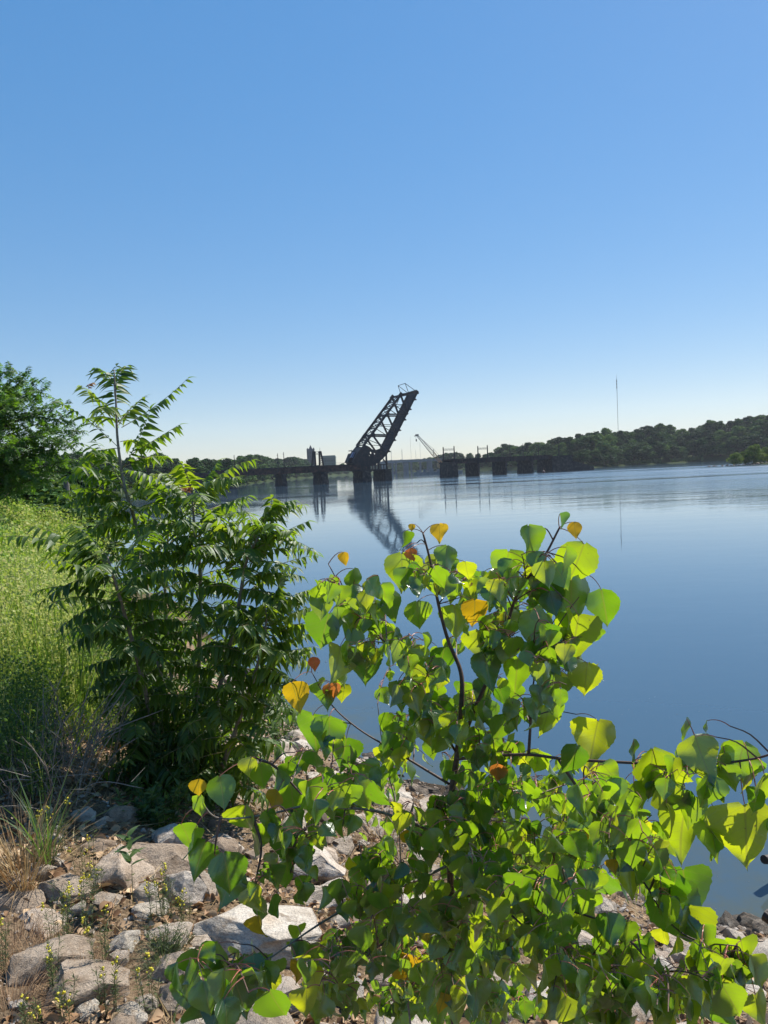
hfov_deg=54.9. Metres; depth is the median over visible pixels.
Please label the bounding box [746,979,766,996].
boulder
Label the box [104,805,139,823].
riprap stone
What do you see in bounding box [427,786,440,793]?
riprap stone
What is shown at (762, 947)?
riprap stone
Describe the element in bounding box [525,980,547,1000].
riprap stone
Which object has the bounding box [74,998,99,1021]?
riprap stone
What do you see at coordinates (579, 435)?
broadleaf tree
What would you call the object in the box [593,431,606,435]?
broadleaf tree
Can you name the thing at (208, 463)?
broadleaf tree
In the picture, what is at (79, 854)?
yellow toadflax
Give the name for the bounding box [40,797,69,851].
yellow toadflax
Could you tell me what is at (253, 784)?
mugwort
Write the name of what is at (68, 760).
dry brush
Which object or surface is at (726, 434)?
broadleaf tree
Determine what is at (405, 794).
riprap stone
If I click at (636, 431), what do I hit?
broadleaf tree
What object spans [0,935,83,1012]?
dry grass clump
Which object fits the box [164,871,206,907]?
boulder
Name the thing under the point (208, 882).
boulder
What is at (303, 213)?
sky
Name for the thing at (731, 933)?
riprap stone
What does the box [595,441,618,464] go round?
broadleaf tree
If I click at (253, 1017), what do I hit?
riprap stone
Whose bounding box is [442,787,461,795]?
riprap stone
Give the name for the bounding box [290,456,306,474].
broadleaf tree
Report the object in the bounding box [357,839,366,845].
riprap stone
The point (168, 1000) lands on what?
boulder
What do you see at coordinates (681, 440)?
broadleaf tree
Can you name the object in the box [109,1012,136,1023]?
riprap stone
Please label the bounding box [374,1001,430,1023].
riprap stone
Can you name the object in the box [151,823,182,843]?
boulder
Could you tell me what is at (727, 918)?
riprap stone
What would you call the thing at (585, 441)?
broadleaf tree
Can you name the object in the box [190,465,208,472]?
broadleaf tree
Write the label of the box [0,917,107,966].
dry grass clump
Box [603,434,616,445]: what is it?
broadleaf tree
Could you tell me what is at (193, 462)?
broadleaf tree
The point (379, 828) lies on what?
riprap stone
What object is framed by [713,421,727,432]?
broadleaf tree
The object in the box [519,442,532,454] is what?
broadleaf tree
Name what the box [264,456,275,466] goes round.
broadleaf tree
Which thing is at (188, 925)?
boulder
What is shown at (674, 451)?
broadleaf tree
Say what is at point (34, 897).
boulder
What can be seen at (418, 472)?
work barge
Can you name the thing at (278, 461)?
broadleaf tree
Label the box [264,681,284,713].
mugwort
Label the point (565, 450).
broadleaf tree
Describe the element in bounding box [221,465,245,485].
broadleaf tree
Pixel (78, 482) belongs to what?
bank bush
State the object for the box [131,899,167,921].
boulder
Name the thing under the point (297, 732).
riprap stone
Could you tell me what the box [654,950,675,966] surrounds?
riprap stone
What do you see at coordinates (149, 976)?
yellow toadflax
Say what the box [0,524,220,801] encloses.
feathery sapling
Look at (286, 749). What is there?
riprap stone
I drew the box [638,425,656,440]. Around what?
broadleaf tree
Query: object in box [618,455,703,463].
marsh grass
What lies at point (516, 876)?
poplar sapling
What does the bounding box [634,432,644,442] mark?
broadleaf tree
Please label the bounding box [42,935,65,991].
yellow toadflax
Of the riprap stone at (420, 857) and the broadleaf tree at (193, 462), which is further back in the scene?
the broadleaf tree at (193, 462)
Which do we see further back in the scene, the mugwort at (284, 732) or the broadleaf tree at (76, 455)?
the broadleaf tree at (76, 455)
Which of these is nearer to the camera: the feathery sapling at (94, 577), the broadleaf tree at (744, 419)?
the feathery sapling at (94, 577)
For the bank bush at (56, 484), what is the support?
on the ground at (144, 838)
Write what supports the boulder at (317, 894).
on the ground at (144, 838)
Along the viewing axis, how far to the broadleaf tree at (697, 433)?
485.98 m
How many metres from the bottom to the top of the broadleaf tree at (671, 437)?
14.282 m
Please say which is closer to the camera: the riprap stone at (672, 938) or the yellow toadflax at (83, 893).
the yellow toadflax at (83, 893)
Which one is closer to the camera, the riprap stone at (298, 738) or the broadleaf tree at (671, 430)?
the riprap stone at (298, 738)
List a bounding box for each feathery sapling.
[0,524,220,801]
[47,363,237,799]
[90,511,244,772]
[116,458,269,778]
[129,494,323,796]
[155,570,318,811]
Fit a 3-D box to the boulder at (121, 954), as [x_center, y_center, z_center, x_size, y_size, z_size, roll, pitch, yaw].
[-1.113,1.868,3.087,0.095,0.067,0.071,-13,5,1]
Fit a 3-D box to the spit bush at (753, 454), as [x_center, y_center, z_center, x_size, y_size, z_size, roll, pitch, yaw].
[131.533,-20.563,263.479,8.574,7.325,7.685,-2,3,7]
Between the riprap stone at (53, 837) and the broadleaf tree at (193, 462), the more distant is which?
the broadleaf tree at (193, 462)
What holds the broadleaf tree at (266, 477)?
on the ground at (144, 838)
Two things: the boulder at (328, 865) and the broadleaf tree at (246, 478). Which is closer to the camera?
the boulder at (328, 865)
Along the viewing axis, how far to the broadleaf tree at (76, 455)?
291.15 m
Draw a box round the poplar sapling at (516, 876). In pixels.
[164,512,767,1023]
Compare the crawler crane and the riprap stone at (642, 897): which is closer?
the riprap stone at (642, 897)
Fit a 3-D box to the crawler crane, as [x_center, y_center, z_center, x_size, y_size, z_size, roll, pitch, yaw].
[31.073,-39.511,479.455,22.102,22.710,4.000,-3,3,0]
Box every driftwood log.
[760,854,767,863]
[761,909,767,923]
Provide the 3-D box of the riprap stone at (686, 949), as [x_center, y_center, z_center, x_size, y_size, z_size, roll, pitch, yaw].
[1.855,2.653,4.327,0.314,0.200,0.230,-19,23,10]
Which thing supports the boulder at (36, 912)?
on the ground at (144, 838)
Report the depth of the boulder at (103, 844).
3.98 m
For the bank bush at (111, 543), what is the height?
2.643 m
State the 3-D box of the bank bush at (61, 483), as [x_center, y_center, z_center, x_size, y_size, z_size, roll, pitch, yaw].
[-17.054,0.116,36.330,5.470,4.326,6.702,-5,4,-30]
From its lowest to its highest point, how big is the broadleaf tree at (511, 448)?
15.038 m
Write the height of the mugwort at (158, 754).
0.866 m
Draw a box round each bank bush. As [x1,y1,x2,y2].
[0,478,24,504]
[11,459,64,503]
[19,482,74,515]
[25,504,134,561]
[32,502,106,545]
[45,473,90,513]
[52,466,107,517]
[59,483,96,519]
[105,575,118,597]
[109,606,185,671]
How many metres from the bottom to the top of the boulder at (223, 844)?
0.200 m
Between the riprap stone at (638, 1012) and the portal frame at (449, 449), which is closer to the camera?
the riprap stone at (638, 1012)
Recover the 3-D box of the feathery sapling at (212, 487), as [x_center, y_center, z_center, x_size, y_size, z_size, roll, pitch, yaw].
[-1.452,0.926,5.726,1.274,2.669,1.294,-3,3,0]
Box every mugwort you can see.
[100,694,182,792]
[112,774,182,827]
[114,680,198,797]
[128,782,191,829]
[156,730,217,808]
[221,737,275,788]
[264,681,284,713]
[265,718,296,739]
[283,699,296,723]
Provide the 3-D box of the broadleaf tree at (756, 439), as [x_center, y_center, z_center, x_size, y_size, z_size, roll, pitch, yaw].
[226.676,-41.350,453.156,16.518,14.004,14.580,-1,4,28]
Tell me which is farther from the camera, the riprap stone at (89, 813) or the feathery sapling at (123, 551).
the feathery sapling at (123, 551)
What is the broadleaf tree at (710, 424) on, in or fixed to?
on the ground at (144, 838)
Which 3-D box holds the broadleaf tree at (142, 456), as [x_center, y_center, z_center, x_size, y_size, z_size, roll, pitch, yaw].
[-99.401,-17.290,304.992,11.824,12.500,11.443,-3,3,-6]
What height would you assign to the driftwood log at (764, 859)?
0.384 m
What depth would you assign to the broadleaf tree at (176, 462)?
308.51 m
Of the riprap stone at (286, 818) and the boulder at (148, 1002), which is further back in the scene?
the riprap stone at (286, 818)
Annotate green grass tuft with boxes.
[0,756,115,865]
[122,919,196,974]
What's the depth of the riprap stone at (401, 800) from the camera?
7.04 m
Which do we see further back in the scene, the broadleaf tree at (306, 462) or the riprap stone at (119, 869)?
the broadleaf tree at (306, 462)
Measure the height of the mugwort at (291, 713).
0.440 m
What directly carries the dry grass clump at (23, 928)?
on the ground at (144, 838)
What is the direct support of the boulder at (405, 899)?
on the ground at (144, 838)
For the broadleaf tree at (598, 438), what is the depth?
435.01 m
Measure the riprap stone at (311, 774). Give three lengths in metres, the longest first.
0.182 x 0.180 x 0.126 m
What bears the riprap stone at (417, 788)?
on the ground at (144, 838)
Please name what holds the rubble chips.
on the ground at (144, 838)
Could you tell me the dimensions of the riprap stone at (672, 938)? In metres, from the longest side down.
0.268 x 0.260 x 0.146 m
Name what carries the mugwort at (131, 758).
on the ground at (144, 838)
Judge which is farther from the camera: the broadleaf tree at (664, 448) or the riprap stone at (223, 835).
the broadleaf tree at (664, 448)
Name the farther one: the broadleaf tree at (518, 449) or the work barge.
the broadleaf tree at (518, 449)
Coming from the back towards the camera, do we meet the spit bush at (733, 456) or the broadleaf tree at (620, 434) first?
the broadleaf tree at (620, 434)
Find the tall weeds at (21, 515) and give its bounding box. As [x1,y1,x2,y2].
[0,497,125,749]
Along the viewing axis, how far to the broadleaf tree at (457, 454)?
698.41 m
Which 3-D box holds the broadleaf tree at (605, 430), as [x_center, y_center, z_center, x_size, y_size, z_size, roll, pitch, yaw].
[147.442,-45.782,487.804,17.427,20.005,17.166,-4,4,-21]
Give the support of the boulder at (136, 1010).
on the ground at (144, 838)
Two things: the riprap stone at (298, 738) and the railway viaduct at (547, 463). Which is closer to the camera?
the riprap stone at (298, 738)
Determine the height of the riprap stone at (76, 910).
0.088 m
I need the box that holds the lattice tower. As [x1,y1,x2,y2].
[311,451,323,466]
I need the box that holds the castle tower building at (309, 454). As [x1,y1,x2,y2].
[306,445,314,464]
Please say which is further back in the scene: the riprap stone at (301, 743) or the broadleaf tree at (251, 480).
the broadleaf tree at (251, 480)
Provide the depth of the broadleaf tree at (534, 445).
491.85 m
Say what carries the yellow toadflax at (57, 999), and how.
on the ground at (144, 838)
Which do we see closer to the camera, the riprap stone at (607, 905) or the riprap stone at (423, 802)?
the riprap stone at (607, 905)
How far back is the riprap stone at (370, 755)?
11.15 m
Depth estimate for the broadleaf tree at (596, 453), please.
407.72 m
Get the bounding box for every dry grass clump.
[0,900,61,967]
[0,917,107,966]
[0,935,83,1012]
[0,956,85,1023]
[29,941,139,1023]
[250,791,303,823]
[355,803,418,853]
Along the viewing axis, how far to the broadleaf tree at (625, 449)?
438.63 m
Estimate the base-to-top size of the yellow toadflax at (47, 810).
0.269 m
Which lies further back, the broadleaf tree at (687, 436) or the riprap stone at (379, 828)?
the broadleaf tree at (687, 436)
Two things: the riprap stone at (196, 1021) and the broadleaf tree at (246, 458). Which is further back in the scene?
the broadleaf tree at (246, 458)
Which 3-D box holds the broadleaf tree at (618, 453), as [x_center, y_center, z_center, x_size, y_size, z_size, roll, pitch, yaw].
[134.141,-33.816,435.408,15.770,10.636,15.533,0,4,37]
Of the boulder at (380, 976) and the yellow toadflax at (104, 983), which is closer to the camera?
the yellow toadflax at (104, 983)
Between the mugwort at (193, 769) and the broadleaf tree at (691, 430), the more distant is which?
the broadleaf tree at (691, 430)
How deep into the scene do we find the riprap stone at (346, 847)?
5.58 m
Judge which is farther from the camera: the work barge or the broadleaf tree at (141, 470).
the work barge
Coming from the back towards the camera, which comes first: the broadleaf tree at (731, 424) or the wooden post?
the broadleaf tree at (731, 424)
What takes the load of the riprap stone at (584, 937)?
on the ground at (144, 838)
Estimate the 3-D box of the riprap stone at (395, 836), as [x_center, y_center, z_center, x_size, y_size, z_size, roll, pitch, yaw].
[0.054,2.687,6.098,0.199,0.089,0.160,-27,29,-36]
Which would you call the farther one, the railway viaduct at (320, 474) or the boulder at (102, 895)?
the railway viaduct at (320, 474)
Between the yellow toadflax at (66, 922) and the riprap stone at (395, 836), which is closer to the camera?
the yellow toadflax at (66, 922)
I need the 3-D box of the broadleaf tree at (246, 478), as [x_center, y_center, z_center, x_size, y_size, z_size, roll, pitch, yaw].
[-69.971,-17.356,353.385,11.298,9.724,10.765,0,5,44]
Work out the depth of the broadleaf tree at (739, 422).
512.37 m
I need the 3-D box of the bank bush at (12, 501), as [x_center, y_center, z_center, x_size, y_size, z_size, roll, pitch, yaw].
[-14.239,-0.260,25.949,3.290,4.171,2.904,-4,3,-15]
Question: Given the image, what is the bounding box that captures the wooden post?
[63,478,69,499]
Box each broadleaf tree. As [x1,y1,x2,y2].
[40,454,79,467]
[69,451,83,465]
[83,460,109,468]
[95,466,119,487]
[99,456,124,474]
[113,468,133,483]
[117,457,136,483]
[126,467,149,485]
[137,455,151,467]
[142,464,162,484]
[146,452,169,466]
[157,465,176,482]
[169,458,181,467]
[184,457,203,471]
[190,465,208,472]
[199,458,220,469]
[217,458,236,468]
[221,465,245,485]
[233,458,257,480]
[236,455,251,464]
[238,466,250,484]
[242,454,265,467]
[246,464,256,482]
[252,465,263,481]
[254,454,270,466]
[262,464,272,480]
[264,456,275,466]
[270,458,289,466]
[282,457,293,466]
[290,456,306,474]
[295,458,310,465]
[433,454,442,466]
[444,452,462,459]
[491,447,501,456]
[495,443,508,454]
[502,445,517,452]
[514,445,522,453]
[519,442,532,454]
[521,451,536,464]
[529,442,544,451]
[533,442,556,451]
[534,450,553,462]
[544,445,555,454]
[549,437,567,448]
[553,442,566,453]
[556,447,569,455]
[561,436,573,446]
[566,438,583,451]
[570,435,602,461]
[572,448,592,463]
[574,433,582,438]
[587,449,605,464]
[588,434,610,448]
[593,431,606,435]
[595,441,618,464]
[600,427,617,438]
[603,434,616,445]
[607,446,624,462]
[613,430,627,441]
[615,439,624,445]
[617,446,632,460]
[620,442,651,461]
[622,431,634,440]
[624,439,637,446]
[630,429,648,441]
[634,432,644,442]
[635,442,655,460]
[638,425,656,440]
[646,445,659,459]
[650,431,673,445]
[654,423,669,441]
[654,441,671,459]
[665,424,680,436]
[666,434,678,445]
[667,445,683,457]
[675,436,686,445]
[676,428,688,435]
[682,432,697,444]
[688,428,696,432]
[691,430,706,439]
[696,424,707,430]
[705,420,719,432]
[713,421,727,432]
[714,430,727,441]
[719,432,731,441]
[723,420,736,431]
[729,426,750,437]
[732,418,745,436]
[740,433,765,452]
[742,416,757,427]
[743,415,767,427]
[750,425,767,438]
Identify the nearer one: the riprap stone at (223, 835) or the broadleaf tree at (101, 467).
the riprap stone at (223, 835)
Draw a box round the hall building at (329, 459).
[323,455,335,464]
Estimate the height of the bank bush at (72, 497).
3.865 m
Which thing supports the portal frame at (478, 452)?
on the railway viaduct at (547, 463)
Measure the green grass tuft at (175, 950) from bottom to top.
0.142 m
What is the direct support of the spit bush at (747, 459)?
on the ground at (144, 838)
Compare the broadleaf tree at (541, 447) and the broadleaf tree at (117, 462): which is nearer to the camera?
the broadleaf tree at (117, 462)
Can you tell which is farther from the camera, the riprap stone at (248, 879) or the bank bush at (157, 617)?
the bank bush at (157, 617)
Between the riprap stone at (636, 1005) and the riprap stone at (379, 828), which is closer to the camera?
the riprap stone at (636, 1005)
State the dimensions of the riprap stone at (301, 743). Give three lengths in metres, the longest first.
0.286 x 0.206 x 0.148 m
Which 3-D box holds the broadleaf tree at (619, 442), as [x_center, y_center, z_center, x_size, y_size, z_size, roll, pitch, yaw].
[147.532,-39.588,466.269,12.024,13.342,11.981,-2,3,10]
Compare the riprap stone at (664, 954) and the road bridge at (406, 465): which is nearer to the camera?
the riprap stone at (664, 954)
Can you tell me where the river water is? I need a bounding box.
[96,460,767,925]
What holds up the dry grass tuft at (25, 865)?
on the ground at (144, 838)
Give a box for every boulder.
[0,869,43,891]
[0,888,46,912]
[18,907,72,938]
[31,862,57,880]
[37,873,93,903]
[77,838,115,854]
[92,891,122,907]
[106,949,129,966]
[107,930,140,952]
[117,1001,147,1023]
[129,881,159,902]
[131,842,189,882]
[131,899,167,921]
[135,993,158,1013]
[143,922,192,950]
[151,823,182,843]
[151,951,184,982]
[158,982,183,1016]
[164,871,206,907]
[190,934,212,947]
[193,903,321,967]
[198,872,216,894]
[208,837,238,852]
[276,976,300,1015]
[278,845,346,881]
[301,878,345,908]
[324,973,363,1013]
[370,973,391,995]
[398,887,425,903]
[489,972,514,1023]
[664,947,686,967]
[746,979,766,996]
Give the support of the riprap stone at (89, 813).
on the ground at (144, 838)
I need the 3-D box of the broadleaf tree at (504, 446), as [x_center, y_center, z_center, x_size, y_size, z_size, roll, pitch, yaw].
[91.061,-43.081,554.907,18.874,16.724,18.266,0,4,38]
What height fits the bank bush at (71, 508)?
2.588 m
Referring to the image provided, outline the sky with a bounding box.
[0,0,767,470]
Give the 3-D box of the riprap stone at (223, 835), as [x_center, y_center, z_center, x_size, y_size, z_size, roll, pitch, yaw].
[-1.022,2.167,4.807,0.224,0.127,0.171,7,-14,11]
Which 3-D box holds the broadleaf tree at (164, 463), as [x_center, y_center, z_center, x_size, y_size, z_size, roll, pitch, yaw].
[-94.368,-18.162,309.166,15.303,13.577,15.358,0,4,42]
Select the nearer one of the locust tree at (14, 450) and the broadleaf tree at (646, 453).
the locust tree at (14, 450)
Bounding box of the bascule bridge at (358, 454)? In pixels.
[345,383,418,481]
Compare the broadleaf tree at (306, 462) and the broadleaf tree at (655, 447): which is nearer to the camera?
the broadleaf tree at (655, 447)
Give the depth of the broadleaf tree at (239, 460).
390.01 m
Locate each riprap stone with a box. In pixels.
[4,934,95,986]
[35,834,63,844]
[43,959,129,1010]
[51,856,67,870]
[70,901,85,915]
[71,806,95,824]
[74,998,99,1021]
[91,844,155,892]
[95,816,112,827]
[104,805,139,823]
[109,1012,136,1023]
[175,1018,205,1023]
[212,833,243,849]
[216,877,250,903]
[236,1004,294,1023]
[281,813,307,832]
[284,744,295,755]
[285,729,302,740]
[291,735,306,741]
[291,739,312,749]
[307,772,318,778]
[324,846,338,863]
[330,912,350,928]
[332,836,353,854]
[356,814,383,837]
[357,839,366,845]
[362,752,374,757]
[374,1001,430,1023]
[383,829,398,843]
[385,792,412,799]
[397,797,416,819]
[398,787,405,791]
[409,784,428,794]
[413,847,424,860]
[419,795,444,810]
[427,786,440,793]
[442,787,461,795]
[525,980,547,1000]
[578,931,592,945]
[595,896,617,913]
[626,892,644,901]
[632,1006,646,1021]
[633,1002,651,1019]
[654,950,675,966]
[654,955,675,974]
[667,933,688,947]
[682,944,690,954]
[716,910,739,928]
[723,928,744,938]
[736,912,766,929]
[752,919,767,934]
[752,938,767,959]
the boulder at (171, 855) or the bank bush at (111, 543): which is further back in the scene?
the bank bush at (111, 543)
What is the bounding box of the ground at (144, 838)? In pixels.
[0,452,767,1023]
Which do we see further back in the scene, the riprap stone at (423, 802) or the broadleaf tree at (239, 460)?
the broadleaf tree at (239, 460)
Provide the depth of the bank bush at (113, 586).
15.12 m
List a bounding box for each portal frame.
[443,446,454,459]
[477,445,487,458]
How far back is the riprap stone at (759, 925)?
6.03 m
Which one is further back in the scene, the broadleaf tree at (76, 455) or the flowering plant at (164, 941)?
the broadleaf tree at (76, 455)
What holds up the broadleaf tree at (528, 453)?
on the ground at (144, 838)
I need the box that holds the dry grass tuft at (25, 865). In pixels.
[0,790,91,918]
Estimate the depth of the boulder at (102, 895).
3.48 m
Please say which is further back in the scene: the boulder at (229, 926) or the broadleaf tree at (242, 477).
the broadleaf tree at (242, 477)
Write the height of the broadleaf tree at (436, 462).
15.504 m
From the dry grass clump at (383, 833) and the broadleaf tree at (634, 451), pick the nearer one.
the dry grass clump at (383, 833)
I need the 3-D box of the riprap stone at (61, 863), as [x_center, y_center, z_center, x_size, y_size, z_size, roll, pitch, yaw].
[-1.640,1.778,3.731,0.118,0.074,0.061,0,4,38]
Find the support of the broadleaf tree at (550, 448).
on the ground at (144, 838)
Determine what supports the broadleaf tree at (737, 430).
on the ground at (144, 838)
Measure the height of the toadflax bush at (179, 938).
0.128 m
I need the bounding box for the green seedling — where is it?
[114,825,145,904]
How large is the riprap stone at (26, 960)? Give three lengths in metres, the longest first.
0.379 x 0.245 x 0.234 m
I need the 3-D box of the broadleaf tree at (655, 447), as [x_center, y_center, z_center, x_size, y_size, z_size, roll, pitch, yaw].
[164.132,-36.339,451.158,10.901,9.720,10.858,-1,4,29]
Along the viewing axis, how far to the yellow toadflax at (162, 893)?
3.37 m
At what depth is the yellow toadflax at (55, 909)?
3.12 m
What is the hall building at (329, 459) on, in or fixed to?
on the ground at (144, 838)
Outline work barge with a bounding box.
[413,468,462,474]
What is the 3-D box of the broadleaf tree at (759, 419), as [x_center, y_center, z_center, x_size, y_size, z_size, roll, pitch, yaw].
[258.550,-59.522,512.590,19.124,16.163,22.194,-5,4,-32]
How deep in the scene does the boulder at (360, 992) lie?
3.05 m
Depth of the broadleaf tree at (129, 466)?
300.39 m
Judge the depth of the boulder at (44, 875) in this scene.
3.63 m
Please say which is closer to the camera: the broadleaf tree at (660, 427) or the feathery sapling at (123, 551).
the feathery sapling at (123, 551)
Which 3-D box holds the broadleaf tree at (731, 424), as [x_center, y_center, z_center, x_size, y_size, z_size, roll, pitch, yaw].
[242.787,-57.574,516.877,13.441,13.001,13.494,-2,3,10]
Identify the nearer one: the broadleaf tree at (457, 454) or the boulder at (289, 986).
the boulder at (289, 986)
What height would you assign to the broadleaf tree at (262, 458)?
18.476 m
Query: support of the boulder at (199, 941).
on the ground at (144, 838)
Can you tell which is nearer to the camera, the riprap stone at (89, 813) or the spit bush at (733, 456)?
the riprap stone at (89, 813)
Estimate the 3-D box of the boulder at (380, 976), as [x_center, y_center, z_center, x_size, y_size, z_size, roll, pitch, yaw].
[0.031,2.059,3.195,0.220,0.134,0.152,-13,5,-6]
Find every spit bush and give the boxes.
[726,452,744,464]
[736,451,752,463]
[741,444,766,462]
[757,447,767,461]
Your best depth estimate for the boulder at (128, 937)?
3.16 m
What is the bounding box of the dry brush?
[0,668,163,824]
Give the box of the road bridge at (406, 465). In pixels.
[380,458,442,473]
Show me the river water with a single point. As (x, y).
(682, 564)
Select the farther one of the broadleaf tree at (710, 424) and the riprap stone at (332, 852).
the broadleaf tree at (710, 424)
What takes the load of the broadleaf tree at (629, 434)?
on the ground at (144, 838)
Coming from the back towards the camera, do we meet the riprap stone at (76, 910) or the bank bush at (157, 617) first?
the bank bush at (157, 617)
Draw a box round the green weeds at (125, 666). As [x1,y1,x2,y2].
[44,596,182,745]
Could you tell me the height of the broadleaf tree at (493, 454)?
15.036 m
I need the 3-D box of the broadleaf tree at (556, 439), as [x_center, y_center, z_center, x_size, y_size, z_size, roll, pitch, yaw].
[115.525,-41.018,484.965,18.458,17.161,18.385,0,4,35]
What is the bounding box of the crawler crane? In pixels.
[414,434,441,467]
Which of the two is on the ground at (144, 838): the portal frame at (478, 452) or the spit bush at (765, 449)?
the spit bush at (765, 449)
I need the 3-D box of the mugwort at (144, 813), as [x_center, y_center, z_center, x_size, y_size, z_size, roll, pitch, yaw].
[-1.495,1.868,4.718,0.428,0.311,0.366,-3,3,0]
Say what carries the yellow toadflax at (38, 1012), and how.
on the ground at (144, 838)
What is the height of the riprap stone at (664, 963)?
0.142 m
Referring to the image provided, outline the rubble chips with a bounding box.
[207,704,767,1023]
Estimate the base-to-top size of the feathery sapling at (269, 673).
1.945 m
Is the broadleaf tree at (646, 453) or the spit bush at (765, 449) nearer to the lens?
the spit bush at (765, 449)
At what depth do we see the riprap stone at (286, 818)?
5.53 m
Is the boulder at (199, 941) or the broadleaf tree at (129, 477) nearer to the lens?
the boulder at (199, 941)
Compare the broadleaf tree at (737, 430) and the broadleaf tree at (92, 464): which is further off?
the broadleaf tree at (737, 430)
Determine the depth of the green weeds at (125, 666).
7.06 m
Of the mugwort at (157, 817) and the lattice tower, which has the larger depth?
the lattice tower
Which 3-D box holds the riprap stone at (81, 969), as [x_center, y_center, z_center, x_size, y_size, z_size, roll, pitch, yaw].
[-1.146,1.826,2.825,0.288,0.174,0.340,7,-11,17]
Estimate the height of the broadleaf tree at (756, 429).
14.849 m
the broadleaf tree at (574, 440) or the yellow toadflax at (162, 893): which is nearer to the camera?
the yellow toadflax at (162, 893)
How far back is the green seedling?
3.50 m
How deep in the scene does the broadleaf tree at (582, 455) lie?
407.73 m
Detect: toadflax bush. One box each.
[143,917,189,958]
[151,917,195,950]
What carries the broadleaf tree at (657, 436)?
on the ground at (144, 838)
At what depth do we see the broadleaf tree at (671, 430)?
515.31 m
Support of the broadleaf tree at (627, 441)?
on the ground at (144, 838)
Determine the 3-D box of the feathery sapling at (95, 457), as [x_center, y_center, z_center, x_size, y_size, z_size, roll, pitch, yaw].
[-1.911,0.458,5.991,1.355,3.497,1.837,-4,4,-25]
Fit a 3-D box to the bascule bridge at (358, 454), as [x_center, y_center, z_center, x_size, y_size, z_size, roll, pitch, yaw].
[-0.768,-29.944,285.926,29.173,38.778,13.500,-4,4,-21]
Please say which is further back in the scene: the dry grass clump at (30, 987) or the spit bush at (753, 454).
the spit bush at (753, 454)
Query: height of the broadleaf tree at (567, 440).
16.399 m
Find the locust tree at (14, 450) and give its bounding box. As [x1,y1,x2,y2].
[0,361,88,505]
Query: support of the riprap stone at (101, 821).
on the ground at (144, 838)
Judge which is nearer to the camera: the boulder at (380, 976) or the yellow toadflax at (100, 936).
the yellow toadflax at (100, 936)
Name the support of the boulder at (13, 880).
on the ground at (144, 838)
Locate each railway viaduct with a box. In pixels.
[185,462,360,490]
[439,452,593,477]
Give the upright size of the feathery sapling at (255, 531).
2.400 m
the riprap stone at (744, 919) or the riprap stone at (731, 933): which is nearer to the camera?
the riprap stone at (731, 933)
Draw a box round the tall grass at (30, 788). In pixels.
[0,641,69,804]
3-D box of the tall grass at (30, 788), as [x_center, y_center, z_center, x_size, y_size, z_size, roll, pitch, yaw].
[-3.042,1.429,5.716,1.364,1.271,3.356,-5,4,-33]
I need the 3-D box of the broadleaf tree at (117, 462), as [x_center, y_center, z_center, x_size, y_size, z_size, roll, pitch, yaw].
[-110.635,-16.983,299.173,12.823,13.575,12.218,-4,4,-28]
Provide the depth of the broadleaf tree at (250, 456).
464.76 m
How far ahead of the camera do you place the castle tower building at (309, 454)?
894.91 m
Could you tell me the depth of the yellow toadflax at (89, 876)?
3.51 m
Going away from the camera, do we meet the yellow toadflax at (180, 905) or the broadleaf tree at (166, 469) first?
the yellow toadflax at (180, 905)
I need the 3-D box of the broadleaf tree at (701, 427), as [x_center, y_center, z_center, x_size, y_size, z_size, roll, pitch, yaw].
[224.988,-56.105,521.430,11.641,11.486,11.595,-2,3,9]
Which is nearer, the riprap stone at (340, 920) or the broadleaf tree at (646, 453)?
the riprap stone at (340, 920)
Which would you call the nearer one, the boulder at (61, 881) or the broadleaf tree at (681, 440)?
the boulder at (61, 881)
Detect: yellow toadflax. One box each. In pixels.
[0,918,11,971]
[17,992,45,1023]
[35,802,58,844]
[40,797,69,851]
[41,881,73,940]
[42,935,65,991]
[52,974,81,1023]
[57,886,74,935]
[66,827,97,876]
[77,865,100,937]
[81,904,113,961]
[85,861,105,898]
[92,955,122,1014]
[132,952,163,1014]
[144,862,173,921]
[153,861,176,919]
[173,888,191,920]
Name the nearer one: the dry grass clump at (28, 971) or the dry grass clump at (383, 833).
the dry grass clump at (28, 971)

